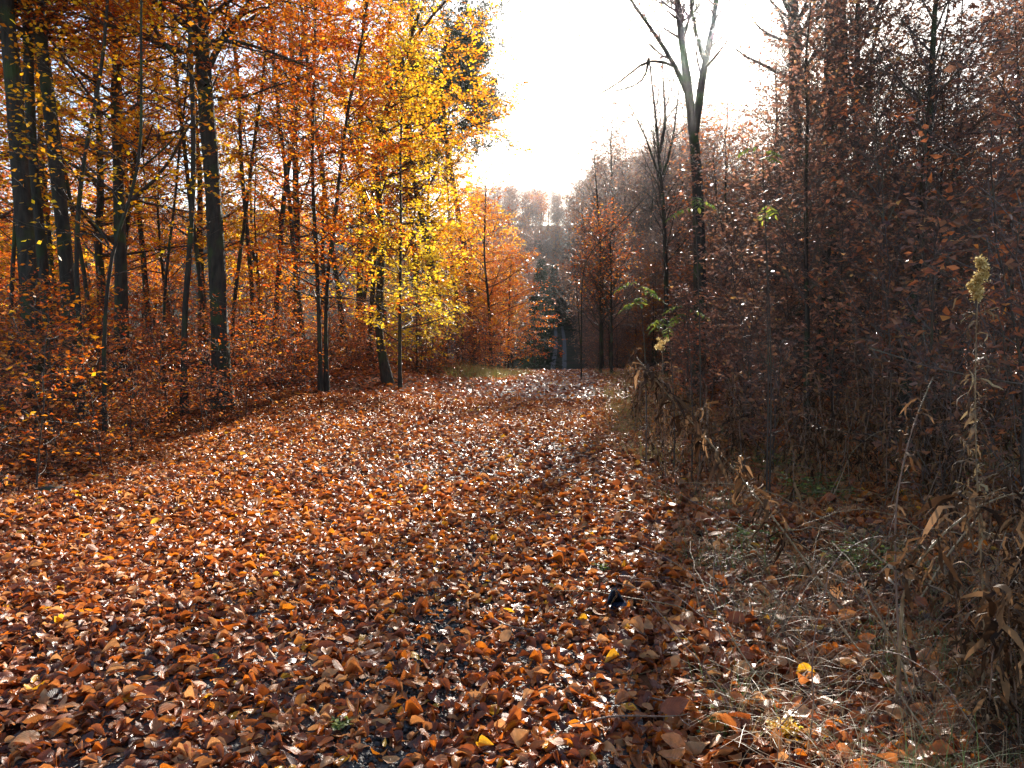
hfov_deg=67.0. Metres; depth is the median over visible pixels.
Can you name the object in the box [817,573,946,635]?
dry stem
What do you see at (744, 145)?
bare tree
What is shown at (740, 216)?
bare tree
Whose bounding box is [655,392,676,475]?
dead nettle
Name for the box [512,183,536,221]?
woodland tree
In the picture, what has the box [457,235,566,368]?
beech tree
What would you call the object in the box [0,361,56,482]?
beech sapling
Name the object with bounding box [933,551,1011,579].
dry stem
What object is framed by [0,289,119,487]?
beech sapling
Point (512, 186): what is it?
woodland tree
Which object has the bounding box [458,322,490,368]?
beech sapling
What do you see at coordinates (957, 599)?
dry stem
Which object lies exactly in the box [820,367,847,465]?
dead nettle
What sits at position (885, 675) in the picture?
dry stem
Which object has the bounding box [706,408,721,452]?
dead nettle
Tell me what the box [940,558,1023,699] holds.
dead nettle
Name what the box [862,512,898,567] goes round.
dry stem
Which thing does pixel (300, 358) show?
beech sapling
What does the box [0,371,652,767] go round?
path
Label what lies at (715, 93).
bare tree
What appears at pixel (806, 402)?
dead nettle
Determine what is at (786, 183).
thicket shrub
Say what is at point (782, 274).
thicket shrub
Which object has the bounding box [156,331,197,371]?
beech sapling
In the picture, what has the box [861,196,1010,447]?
thicket shrub
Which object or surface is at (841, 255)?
thicket shrub
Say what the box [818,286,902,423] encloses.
thicket shrub
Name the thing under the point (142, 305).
beech sapling
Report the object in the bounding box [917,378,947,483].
dead nettle
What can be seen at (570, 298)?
bare tree
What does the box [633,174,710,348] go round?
bushy tree
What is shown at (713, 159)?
bare tree
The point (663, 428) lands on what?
dead nettle
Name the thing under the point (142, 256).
beech tree
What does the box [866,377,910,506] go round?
dead nettle
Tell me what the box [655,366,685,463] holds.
dead nettle
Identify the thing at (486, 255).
beech tree
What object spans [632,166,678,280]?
bare tree
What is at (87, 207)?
beech tree
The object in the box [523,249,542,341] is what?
woodland tree
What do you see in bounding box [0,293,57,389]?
beech sapling
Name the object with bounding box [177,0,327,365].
beech tree
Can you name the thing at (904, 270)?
thicket shrub
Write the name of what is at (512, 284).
beech tree
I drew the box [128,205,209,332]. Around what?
beech tree
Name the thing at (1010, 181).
bushy tree
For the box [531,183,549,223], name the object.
woodland tree
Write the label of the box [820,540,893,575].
green herb
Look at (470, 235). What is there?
beech tree
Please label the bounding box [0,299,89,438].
beech sapling
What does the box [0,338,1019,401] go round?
fallen leaves
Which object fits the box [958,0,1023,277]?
bare tree
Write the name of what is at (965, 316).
thicket shrub
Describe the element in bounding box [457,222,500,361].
woodland tree
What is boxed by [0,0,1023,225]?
sky
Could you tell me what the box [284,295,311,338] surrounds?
beech sapling
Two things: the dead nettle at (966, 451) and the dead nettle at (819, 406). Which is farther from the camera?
the dead nettle at (819, 406)
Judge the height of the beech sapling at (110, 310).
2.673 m
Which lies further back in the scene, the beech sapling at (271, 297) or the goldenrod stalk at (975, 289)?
the beech sapling at (271, 297)
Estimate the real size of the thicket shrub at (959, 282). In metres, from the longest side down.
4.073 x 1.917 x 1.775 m
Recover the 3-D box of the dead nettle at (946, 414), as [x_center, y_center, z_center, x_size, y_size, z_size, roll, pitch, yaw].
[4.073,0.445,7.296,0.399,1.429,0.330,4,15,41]
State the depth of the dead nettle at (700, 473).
7.55 m
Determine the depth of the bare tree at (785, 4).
20.67 m
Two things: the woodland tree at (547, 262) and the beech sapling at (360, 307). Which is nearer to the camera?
the beech sapling at (360, 307)
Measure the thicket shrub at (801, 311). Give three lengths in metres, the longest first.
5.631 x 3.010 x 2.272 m
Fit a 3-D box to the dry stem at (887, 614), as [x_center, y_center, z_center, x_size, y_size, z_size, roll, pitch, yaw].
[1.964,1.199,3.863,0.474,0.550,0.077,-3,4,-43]
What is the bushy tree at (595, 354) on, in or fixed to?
on the ground at (572, 363)
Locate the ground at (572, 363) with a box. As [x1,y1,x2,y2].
[0,175,1023,767]
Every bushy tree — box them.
[568,228,642,368]
[571,264,627,369]
[578,303,620,368]
[582,265,648,368]
[582,314,613,368]
[582,314,620,367]
[593,276,649,368]
[604,255,661,367]
[613,232,674,364]
[615,287,650,368]
[618,235,678,365]
[619,269,676,366]
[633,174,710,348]
[645,113,751,347]
[645,233,689,342]
[649,196,708,357]
[649,205,682,250]
[652,128,751,352]
[653,86,789,371]
[684,201,781,355]
[686,161,765,331]
[748,121,847,350]
[812,128,909,363]
[871,92,1016,352]
[905,96,1018,370]
[965,28,1023,357]
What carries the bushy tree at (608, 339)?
on the ground at (572, 363)
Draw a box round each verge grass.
[426,359,555,382]
[582,364,865,485]
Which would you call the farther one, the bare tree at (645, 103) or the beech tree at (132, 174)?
the bare tree at (645, 103)
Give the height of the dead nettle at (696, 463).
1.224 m
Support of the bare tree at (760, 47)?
on the ground at (572, 363)
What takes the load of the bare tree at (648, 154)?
on the ground at (572, 363)
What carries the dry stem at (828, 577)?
on the ground at (572, 363)
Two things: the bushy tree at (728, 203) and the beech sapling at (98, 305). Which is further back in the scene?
the bushy tree at (728, 203)
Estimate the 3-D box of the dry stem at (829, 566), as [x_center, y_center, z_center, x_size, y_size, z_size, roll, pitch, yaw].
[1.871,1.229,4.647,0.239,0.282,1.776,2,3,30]
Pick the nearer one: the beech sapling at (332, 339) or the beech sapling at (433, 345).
the beech sapling at (332, 339)
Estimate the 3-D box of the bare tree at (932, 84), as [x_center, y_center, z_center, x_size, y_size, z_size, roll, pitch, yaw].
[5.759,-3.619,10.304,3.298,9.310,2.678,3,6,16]
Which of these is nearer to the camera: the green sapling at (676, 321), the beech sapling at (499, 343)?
the green sapling at (676, 321)
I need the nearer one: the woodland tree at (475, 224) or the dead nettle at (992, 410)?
the dead nettle at (992, 410)
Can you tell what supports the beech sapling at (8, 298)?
on the ground at (572, 363)
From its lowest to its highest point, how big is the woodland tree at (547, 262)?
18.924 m
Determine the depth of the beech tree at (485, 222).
32.78 m
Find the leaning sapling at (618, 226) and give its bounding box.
[540,163,674,378]
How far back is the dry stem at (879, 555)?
4.58 m
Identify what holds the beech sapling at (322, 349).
on the ground at (572, 363)
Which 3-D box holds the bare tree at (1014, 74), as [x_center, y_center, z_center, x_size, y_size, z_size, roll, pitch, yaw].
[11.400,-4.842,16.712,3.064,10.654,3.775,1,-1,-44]
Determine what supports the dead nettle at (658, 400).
on the ground at (572, 363)
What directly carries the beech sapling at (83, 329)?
on the ground at (572, 363)
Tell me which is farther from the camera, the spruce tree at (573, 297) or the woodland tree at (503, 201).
the woodland tree at (503, 201)
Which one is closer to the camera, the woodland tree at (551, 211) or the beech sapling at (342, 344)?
the beech sapling at (342, 344)
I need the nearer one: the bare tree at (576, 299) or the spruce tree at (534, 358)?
the bare tree at (576, 299)
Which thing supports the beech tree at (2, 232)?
on the ground at (572, 363)
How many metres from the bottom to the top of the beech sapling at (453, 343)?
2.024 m
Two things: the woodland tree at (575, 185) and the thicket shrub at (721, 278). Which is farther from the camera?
the woodland tree at (575, 185)
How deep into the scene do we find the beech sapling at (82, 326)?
18.39 m
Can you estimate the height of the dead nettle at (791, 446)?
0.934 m
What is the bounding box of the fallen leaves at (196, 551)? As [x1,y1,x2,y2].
[0,381,1023,767]
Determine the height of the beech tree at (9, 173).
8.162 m
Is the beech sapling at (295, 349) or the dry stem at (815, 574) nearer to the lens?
the dry stem at (815, 574)
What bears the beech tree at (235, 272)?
on the ground at (572, 363)
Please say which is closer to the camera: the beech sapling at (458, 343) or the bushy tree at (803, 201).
the bushy tree at (803, 201)
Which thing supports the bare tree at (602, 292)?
on the ground at (572, 363)
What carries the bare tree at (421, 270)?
on the ground at (572, 363)
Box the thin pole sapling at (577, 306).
[549,247,598,368]
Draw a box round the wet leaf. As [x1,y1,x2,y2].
[604,586,626,609]
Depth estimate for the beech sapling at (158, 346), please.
19.58 m
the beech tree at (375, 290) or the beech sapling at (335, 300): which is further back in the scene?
the beech tree at (375, 290)
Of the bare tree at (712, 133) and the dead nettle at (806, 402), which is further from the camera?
the bare tree at (712, 133)
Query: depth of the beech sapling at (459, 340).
30.36 m
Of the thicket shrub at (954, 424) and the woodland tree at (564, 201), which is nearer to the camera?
the thicket shrub at (954, 424)
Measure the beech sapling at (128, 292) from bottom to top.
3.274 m
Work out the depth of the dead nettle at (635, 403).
13.49 m
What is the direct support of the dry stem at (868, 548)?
on the ground at (572, 363)
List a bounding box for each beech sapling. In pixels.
[0,247,18,391]
[0,260,99,430]
[0,266,116,415]
[0,273,74,427]
[0,282,54,358]
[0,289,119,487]
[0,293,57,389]
[0,298,22,368]
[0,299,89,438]
[0,301,19,400]
[0,308,61,412]
[0,315,23,373]
[0,321,119,447]
[0,324,110,433]
[0,340,60,401]
[0,359,20,411]
[0,360,30,424]
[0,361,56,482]
[0,410,24,495]
[1,281,17,348]
[10,277,151,415]
[19,303,107,370]
[22,265,124,396]
[37,318,124,409]
[40,338,169,426]
[45,368,149,468]
[46,324,121,399]
[53,299,101,384]
[55,262,107,347]
[55,292,110,366]
[79,363,168,449]
[81,277,112,331]
[81,280,110,349]
[81,290,113,365]
[82,281,149,365]
[83,257,161,365]
[84,291,113,369]
[84,313,149,387]
[85,298,162,394]
[89,323,178,405]
[91,322,168,378]
[100,285,153,352]
[107,316,202,424]
[108,357,186,441]
[109,254,175,346]
[110,282,166,356]
[111,291,170,357]
[114,320,217,416]
[119,305,198,398]
[129,276,178,351]
[130,280,199,346]
[130,321,189,392]
[133,317,190,371]
[134,273,210,386]
[136,312,199,361]
[147,266,205,352]
[147,311,220,404]
[148,295,192,340]
[148,301,200,370]
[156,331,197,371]
[165,320,250,395]
[165,340,237,431]
[167,299,210,372]
[169,279,208,346]
[170,305,252,397]
[171,365,244,432]
[175,281,240,357]
[181,285,267,418]
[187,298,256,369]
[187,306,227,363]
[191,300,267,378]
[197,275,246,340]
[199,338,268,392]
[200,309,250,368]
[217,321,285,418]
[218,362,270,405]
[226,262,274,362]
[227,296,260,354]
[227,302,272,369]
[230,278,322,395]
[232,281,280,367]
[235,300,273,352]
[237,296,284,354]
[237,324,282,391]
[240,262,305,362]
[244,282,315,387]
[245,344,287,382]
[250,289,295,348]
[256,310,290,351]
[257,328,296,360]
[258,272,297,333]
[263,309,333,389]
[266,307,329,378]
[269,289,308,336]
[269,290,308,335]
[269,314,297,350]
[273,317,315,360]
[275,343,305,369]
[280,331,322,386]
[283,284,363,381]
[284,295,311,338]
[288,299,331,363]
[298,308,356,376]
[300,326,346,371]
[304,283,339,337]
[304,298,345,359]
[305,295,346,347]
[308,311,349,351]
[311,330,339,356]
[312,275,356,333]
[313,307,372,367]
[321,287,364,341]
[328,299,355,337]
[331,289,387,349]
[332,323,374,371]
[336,340,368,368]
[337,305,375,357]
[343,321,373,350]
[344,312,386,359]
[346,313,389,352]
[347,335,390,370]
[348,312,402,369]
[349,293,373,340]
[349,294,386,338]
[354,309,390,356]
[365,303,403,351]
[374,303,408,356]
[382,288,420,359]
[384,285,445,358]
[386,308,439,366]
[392,296,450,365]
[395,294,450,367]
[401,306,445,359]
[402,309,429,351]
[405,316,454,369]
[408,304,452,374]
[410,324,435,352]
[423,321,466,367]
[426,328,459,365]
[432,321,466,364]
[443,323,469,360]
[445,314,486,360]
[448,296,499,365]
[453,332,478,366]
[454,308,495,365]
[454,313,485,360]
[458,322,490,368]
[462,305,510,367]
[462,340,489,367]
[474,320,515,369]
[477,335,501,367]
[478,312,519,369]
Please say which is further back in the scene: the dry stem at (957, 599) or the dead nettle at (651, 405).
the dead nettle at (651, 405)
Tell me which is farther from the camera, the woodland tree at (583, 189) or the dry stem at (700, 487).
the woodland tree at (583, 189)
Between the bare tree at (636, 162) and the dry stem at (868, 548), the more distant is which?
the bare tree at (636, 162)
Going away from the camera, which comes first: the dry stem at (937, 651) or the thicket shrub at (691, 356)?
the dry stem at (937, 651)
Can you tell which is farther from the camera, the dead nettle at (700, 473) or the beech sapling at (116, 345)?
the beech sapling at (116, 345)
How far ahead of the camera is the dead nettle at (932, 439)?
7.44 m
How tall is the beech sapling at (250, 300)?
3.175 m
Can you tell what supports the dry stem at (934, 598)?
on the ground at (572, 363)
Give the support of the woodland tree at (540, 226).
on the ground at (572, 363)
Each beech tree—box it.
[0,0,125,411]
[0,0,168,404]
[0,0,235,420]
[0,0,271,391]
[0,2,135,388]
[0,3,101,365]
[0,6,143,271]
[0,6,231,361]
[0,13,155,376]
[0,22,85,230]
[0,48,103,358]
[0,54,72,243]
[0,125,113,328]
[0,161,17,317]
[0,161,18,307]
[0,162,18,306]
[8,0,332,416]
[14,0,178,403]
[14,0,424,409]
[47,132,149,327]
[53,165,113,325]
[59,16,177,342]
[60,15,201,262]
[71,53,233,330]
[81,175,174,308]
[82,2,185,246]
[93,0,240,375]
[121,0,270,379]
[125,0,288,343]
[128,128,196,334]
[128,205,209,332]
[168,126,271,310]
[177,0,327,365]
[187,2,286,350]
[187,83,313,328]
[192,65,301,323]
[204,209,270,337]
[217,0,365,337]
[219,0,419,391]
[220,0,343,360]
[235,0,426,391]
[254,61,367,332]
[256,0,447,337]
[257,0,348,342]
[258,185,329,330]
[266,0,354,352]
[291,0,535,383]
[307,0,388,347]
[307,42,430,338]
[314,15,488,388]
[334,0,430,357]
[340,22,495,358]
[346,232,405,342]
[355,0,469,350]
[356,67,490,353]
[357,232,479,369]
[391,117,513,360]
[418,209,492,360]
[431,162,515,330]
[440,144,557,368]
[447,200,528,361]
[448,241,509,362]
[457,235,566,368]
[469,254,530,367]
[470,257,524,366]
[486,248,535,368]
[626,250,680,363]
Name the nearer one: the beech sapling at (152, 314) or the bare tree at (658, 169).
the beech sapling at (152, 314)
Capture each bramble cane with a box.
[578,537,758,624]
[629,474,794,554]
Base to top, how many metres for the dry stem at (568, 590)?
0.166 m
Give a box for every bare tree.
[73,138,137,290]
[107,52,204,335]
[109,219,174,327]
[224,219,265,330]
[229,219,276,327]
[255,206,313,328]
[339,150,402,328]
[341,216,391,324]
[396,178,447,350]
[543,0,761,395]
[546,171,605,368]
[548,81,660,366]
[548,190,656,372]
[552,118,648,369]
[562,185,656,374]
[562,223,595,357]
[565,251,602,367]
[571,144,642,346]
[582,199,641,317]
[583,209,633,306]
[592,119,653,339]
[597,6,729,373]
[599,119,648,217]
[613,142,659,272]
[614,285,632,360]
[618,187,653,305]
[621,142,664,250]
[624,116,676,248]
[625,75,680,225]
[625,140,674,351]
[629,225,659,329]
[629,233,673,364]
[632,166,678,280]
[633,237,671,343]
[637,117,703,360]
[637,130,669,236]
[642,109,685,227]
[653,46,721,215]
[656,109,690,223]
[659,269,682,360]
[665,112,709,209]
[667,62,726,190]
[671,105,751,368]
[690,101,755,356]
[691,0,846,379]
[693,49,760,195]
[700,116,735,219]
[704,0,916,441]
[709,0,821,351]
[716,62,819,385]
[717,170,767,304]
[718,99,765,348]
[722,149,787,378]
[724,0,984,397]
[736,80,821,364]
[745,0,921,410]
[757,0,917,396]
[772,67,822,254]
[780,15,863,334]
[781,39,823,183]
[785,78,822,329]
[790,0,962,397]
[808,0,1023,443]
[820,96,906,374]
[829,40,974,400]
[862,0,951,200]
[868,0,1023,423]
[869,0,1023,439]
[900,7,1023,396]
[929,87,1010,349]
[936,0,1022,373]
[948,0,1023,405]
[956,0,1023,375]
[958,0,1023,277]
[966,0,1023,254]
[971,0,1023,242]
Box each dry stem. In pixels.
[549,585,741,626]
[554,506,695,581]
[566,578,744,730]
[605,577,755,662]
[680,541,783,708]
[683,556,779,610]
[686,481,904,581]
[689,479,711,505]
[692,555,726,628]
[711,517,819,557]
[711,555,776,649]
[715,545,734,606]
[754,567,923,648]
[767,651,1006,767]
[771,524,947,580]
[775,561,846,640]
[778,571,934,714]
[782,544,915,627]
[785,553,917,678]
[796,509,921,531]
[801,521,841,591]
[806,523,872,562]
[807,534,913,700]
[809,583,854,652]
[810,525,917,734]
[816,651,932,725]
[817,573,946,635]
[829,428,909,502]
[829,535,937,610]
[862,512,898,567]
[872,638,987,704]
[881,571,927,670]
[890,521,1000,607]
[892,460,990,490]
[899,605,913,694]
[919,564,1022,641]
[919,577,960,624]
[919,590,1016,668]
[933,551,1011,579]
[989,506,1023,591]
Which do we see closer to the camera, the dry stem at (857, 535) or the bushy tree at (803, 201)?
the dry stem at (857, 535)
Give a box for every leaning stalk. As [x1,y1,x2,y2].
[625,357,851,623]
[872,377,933,706]
[879,484,1023,704]
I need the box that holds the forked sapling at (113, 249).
[0,0,312,434]
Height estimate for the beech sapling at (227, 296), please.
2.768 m
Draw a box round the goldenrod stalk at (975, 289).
[949,254,1005,712]
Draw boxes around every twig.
[352,569,391,573]
[471,606,532,630]
[573,713,689,729]
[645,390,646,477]
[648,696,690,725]
[708,659,771,691]
[833,615,930,740]
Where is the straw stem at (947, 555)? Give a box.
[920,517,977,597]
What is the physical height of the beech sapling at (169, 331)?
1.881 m
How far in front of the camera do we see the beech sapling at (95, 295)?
24.60 m
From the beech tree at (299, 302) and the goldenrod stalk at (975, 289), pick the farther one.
the beech tree at (299, 302)
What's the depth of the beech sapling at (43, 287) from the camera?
12.14 m
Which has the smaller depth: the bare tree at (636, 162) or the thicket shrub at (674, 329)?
the thicket shrub at (674, 329)
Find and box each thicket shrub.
[648,274,715,403]
[654,283,692,387]
[657,313,692,380]
[658,280,746,397]
[660,324,692,376]
[662,198,737,371]
[672,133,794,398]
[672,289,735,408]
[672,322,724,382]
[677,236,740,378]
[679,289,752,409]
[682,211,799,432]
[684,242,747,388]
[690,230,752,372]
[690,284,800,455]
[694,280,764,413]
[698,189,830,410]
[711,289,745,368]
[719,213,824,409]
[720,290,769,381]
[723,127,861,414]
[723,322,829,466]
[724,152,858,415]
[730,248,811,412]
[733,270,798,385]
[740,210,816,384]
[748,283,837,408]
[752,156,850,394]
[761,157,839,393]
[762,94,947,435]
[765,282,817,384]
[772,180,902,441]
[790,107,912,403]
[794,56,986,440]
[800,188,922,437]
[803,113,977,458]
[809,180,919,430]
[810,246,959,429]
[811,173,1021,488]
[817,260,915,414]
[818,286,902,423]
[837,195,963,414]
[838,146,963,330]
[842,193,957,405]
[843,188,980,438]
[847,0,1023,449]
[854,177,988,411]
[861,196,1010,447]
[873,264,1004,439]
[877,47,1023,415]
[879,340,1023,524]
[886,261,999,424]
[891,65,1023,499]
[918,179,1016,397]
[923,134,1023,458]
[925,252,996,373]
[926,142,1023,392]
[934,216,1023,439]
[936,231,994,348]
[954,211,1023,415]
[957,224,1023,416]
[966,267,1017,359]
[988,270,1023,387]
[997,73,1023,321]
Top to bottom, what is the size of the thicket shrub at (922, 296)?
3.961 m
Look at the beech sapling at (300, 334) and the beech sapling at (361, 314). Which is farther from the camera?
the beech sapling at (361, 314)
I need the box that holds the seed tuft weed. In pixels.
[654,337,668,477]
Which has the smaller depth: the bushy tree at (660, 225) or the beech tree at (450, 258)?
the beech tree at (450, 258)
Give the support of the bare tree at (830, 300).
on the ground at (572, 363)
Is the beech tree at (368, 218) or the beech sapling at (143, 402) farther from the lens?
the beech tree at (368, 218)
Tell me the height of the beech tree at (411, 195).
17.053 m
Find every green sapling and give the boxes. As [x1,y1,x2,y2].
[614,282,665,463]
[647,319,674,470]
[662,305,709,469]
[665,197,720,475]
[732,147,782,492]
[758,206,779,493]
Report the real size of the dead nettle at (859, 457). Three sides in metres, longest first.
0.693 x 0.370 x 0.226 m
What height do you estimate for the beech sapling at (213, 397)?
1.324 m
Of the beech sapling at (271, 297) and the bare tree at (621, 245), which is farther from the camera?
the bare tree at (621, 245)
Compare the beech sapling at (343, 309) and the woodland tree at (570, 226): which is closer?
the beech sapling at (343, 309)
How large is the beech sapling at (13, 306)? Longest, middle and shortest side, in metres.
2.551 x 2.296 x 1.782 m
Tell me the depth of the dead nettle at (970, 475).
7.47 m
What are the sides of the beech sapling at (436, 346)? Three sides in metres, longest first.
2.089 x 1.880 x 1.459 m
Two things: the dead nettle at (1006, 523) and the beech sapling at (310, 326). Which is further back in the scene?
the beech sapling at (310, 326)
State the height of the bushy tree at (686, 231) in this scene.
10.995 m
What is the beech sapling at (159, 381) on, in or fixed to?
on the ground at (572, 363)
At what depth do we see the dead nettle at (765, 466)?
8.11 m
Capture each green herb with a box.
[331,715,351,732]
[592,562,609,570]
[692,704,734,738]
[735,523,791,544]
[752,451,811,470]
[765,716,803,740]
[776,472,855,501]
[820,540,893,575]
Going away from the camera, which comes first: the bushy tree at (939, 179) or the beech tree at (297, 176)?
the bushy tree at (939, 179)
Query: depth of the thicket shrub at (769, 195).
15.75 m
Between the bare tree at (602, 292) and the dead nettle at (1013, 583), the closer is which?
the dead nettle at (1013, 583)
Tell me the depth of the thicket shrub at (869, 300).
10.65 m
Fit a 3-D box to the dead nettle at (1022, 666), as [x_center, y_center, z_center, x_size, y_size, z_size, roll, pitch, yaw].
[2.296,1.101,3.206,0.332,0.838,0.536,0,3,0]
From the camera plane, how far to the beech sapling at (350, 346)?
22.78 m
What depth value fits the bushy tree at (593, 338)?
57.22 m
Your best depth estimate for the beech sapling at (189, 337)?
17.09 m
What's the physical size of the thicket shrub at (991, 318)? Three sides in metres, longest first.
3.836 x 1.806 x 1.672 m
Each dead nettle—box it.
[621,356,632,409]
[626,344,642,426]
[628,386,643,420]
[632,357,647,421]
[635,382,649,418]
[635,411,676,478]
[637,374,671,464]
[637,414,654,455]
[649,361,674,449]
[653,356,660,402]
[654,373,669,432]
[654,388,673,456]
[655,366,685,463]
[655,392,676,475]
[669,389,696,485]
[670,373,697,445]
[679,368,704,416]
[688,418,718,496]
[690,341,708,409]
[693,372,713,445]
[693,382,722,476]
[694,377,714,470]
[702,425,716,479]
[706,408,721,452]
[707,420,720,469]
[709,421,733,491]
[715,391,744,449]
[718,386,755,471]
[721,372,755,483]
[722,381,736,435]
[722,408,744,463]
[735,363,755,448]
[743,387,760,426]
[758,355,776,439]
[758,435,779,488]
[770,413,815,502]
[773,387,795,477]
[777,401,820,489]
[787,377,798,428]
[787,409,800,452]
[792,367,820,466]
[794,383,816,483]
[797,405,827,479]
[798,420,837,482]
[802,370,834,487]
[804,356,831,443]
[805,406,832,493]
[810,415,828,455]
[811,337,828,411]
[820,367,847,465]
[827,392,868,496]
[829,393,863,498]
[833,408,847,464]
[834,349,857,423]
[842,334,877,475]
[844,356,893,487]
[852,435,874,489]
[855,404,873,481]
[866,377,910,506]
[874,330,914,485]
[875,374,898,489]
[877,377,935,511]
[899,382,916,447]
[909,398,948,483]
[909,425,940,494]
[911,354,941,446]
[912,396,982,520]
[915,483,978,636]
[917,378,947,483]
[922,420,983,497]
[923,370,942,465]
[925,390,953,491]
[926,374,957,494]
[927,354,962,493]
[936,356,1010,518]
[939,392,962,491]
[940,444,966,529]
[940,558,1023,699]
[944,561,1023,760]
[949,407,991,484]
[955,405,995,492]
[955,526,1023,741]
[971,543,1020,638]
[971,568,1023,755]
[973,528,1023,712]
[976,459,1008,538]
[977,391,990,453]
[977,541,1023,675]
[980,389,1000,430]
[980,450,1023,634]
[981,433,1015,501]
[986,338,1019,452]
[992,337,1022,470]
[995,665,1023,717]
[998,429,1020,497]
[1008,373,1018,424]
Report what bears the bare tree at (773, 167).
on the ground at (572, 363)
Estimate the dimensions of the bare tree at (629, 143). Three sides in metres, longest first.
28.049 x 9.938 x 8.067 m
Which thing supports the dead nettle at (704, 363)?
on the ground at (572, 363)
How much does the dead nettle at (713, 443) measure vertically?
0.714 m
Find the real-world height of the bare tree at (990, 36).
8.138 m
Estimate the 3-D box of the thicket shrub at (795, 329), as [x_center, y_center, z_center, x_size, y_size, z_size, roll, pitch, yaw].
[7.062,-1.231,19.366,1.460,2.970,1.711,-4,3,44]
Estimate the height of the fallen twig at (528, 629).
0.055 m
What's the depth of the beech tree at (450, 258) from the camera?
32.61 m
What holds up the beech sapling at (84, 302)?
on the ground at (572, 363)
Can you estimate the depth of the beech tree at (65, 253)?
14.76 m
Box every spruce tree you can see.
[483,267,532,368]
[516,268,564,367]
[517,294,552,368]
[527,259,560,348]
[545,263,568,328]
[563,247,582,323]
[563,255,584,332]
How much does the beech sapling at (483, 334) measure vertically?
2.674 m
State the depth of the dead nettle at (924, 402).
9.09 m
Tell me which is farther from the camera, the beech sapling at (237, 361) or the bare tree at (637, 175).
the bare tree at (637, 175)
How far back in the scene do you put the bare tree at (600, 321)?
28.79 m
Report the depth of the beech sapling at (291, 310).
32.87 m
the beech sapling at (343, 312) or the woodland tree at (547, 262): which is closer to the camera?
the beech sapling at (343, 312)
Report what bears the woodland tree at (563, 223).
on the ground at (572, 363)
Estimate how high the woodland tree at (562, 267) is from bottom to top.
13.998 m
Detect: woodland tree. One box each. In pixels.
[445,234,496,321]
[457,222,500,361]
[468,213,482,238]
[471,191,494,224]
[472,199,493,240]
[481,210,496,237]
[482,231,540,364]
[484,180,504,219]
[485,211,506,243]
[488,208,506,241]
[488,222,546,367]
[489,179,509,207]
[493,224,510,246]
[495,192,511,226]
[496,182,518,230]
[500,201,517,239]
[502,179,518,225]
[502,184,517,221]
[503,224,523,261]
[508,218,525,244]
[511,192,521,221]
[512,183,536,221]
[512,211,534,242]
[515,211,532,236]
[517,189,532,220]
[517,239,530,268]
[518,221,544,253]
[518,260,536,336]
[519,192,537,230]
[521,228,548,280]
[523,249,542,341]
[523,272,550,343]
[524,196,539,235]
[529,183,541,221]
[529,255,553,329]
[530,189,553,231]
[530,243,554,297]
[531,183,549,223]
[531,213,546,243]
[533,187,549,220]
[536,227,551,251]
[536,253,553,291]
[539,237,558,292]
[542,180,557,228]
[542,238,555,267]
[544,201,561,250]
[546,181,567,222]
[546,221,566,268]
[547,192,559,216]
[547,210,569,265]
[554,243,571,294]
[555,262,571,306]
[558,192,579,239]
[560,188,572,231]
[562,206,578,252]
[564,195,580,239]
[568,240,582,274]
[569,176,582,201]
[572,176,591,209]
[574,176,590,221]
[580,171,597,209]
[590,147,602,191]
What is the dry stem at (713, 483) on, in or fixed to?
on the ground at (572, 363)
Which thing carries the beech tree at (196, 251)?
on the ground at (572, 363)
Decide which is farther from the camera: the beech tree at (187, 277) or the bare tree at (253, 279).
the bare tree at (253, 279)
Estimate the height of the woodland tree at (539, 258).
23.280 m
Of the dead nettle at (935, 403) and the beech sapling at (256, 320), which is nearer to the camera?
the dead nettle at (935, 403)
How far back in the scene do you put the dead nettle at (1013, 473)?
7.33 m
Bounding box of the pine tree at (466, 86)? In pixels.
[376,0,516,364]
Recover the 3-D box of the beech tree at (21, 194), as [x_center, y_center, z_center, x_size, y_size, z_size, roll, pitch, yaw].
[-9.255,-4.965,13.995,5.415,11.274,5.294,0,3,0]
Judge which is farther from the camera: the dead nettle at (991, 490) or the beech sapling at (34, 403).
the beech sapling at (34, 403)
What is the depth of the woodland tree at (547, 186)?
335.89 m
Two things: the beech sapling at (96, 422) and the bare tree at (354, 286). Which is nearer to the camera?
the beech sapling at (96, 422)
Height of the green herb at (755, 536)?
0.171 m
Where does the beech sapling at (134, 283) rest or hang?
on the ground at (572, 363)
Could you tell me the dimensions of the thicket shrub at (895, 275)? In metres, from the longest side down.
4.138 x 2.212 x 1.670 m
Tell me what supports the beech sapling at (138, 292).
on the ground at (572, 363)
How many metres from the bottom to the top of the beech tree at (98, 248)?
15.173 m
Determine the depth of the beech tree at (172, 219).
18.76 m
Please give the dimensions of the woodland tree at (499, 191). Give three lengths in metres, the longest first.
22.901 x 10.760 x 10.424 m
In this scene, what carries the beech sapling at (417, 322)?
on the ground at (572, 363)
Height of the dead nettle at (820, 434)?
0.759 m
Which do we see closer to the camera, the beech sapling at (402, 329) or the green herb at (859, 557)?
the green herb at (859, 557)
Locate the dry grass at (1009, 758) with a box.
[601,392,1023,767]
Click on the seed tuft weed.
(663, 343)
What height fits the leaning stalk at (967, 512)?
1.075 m

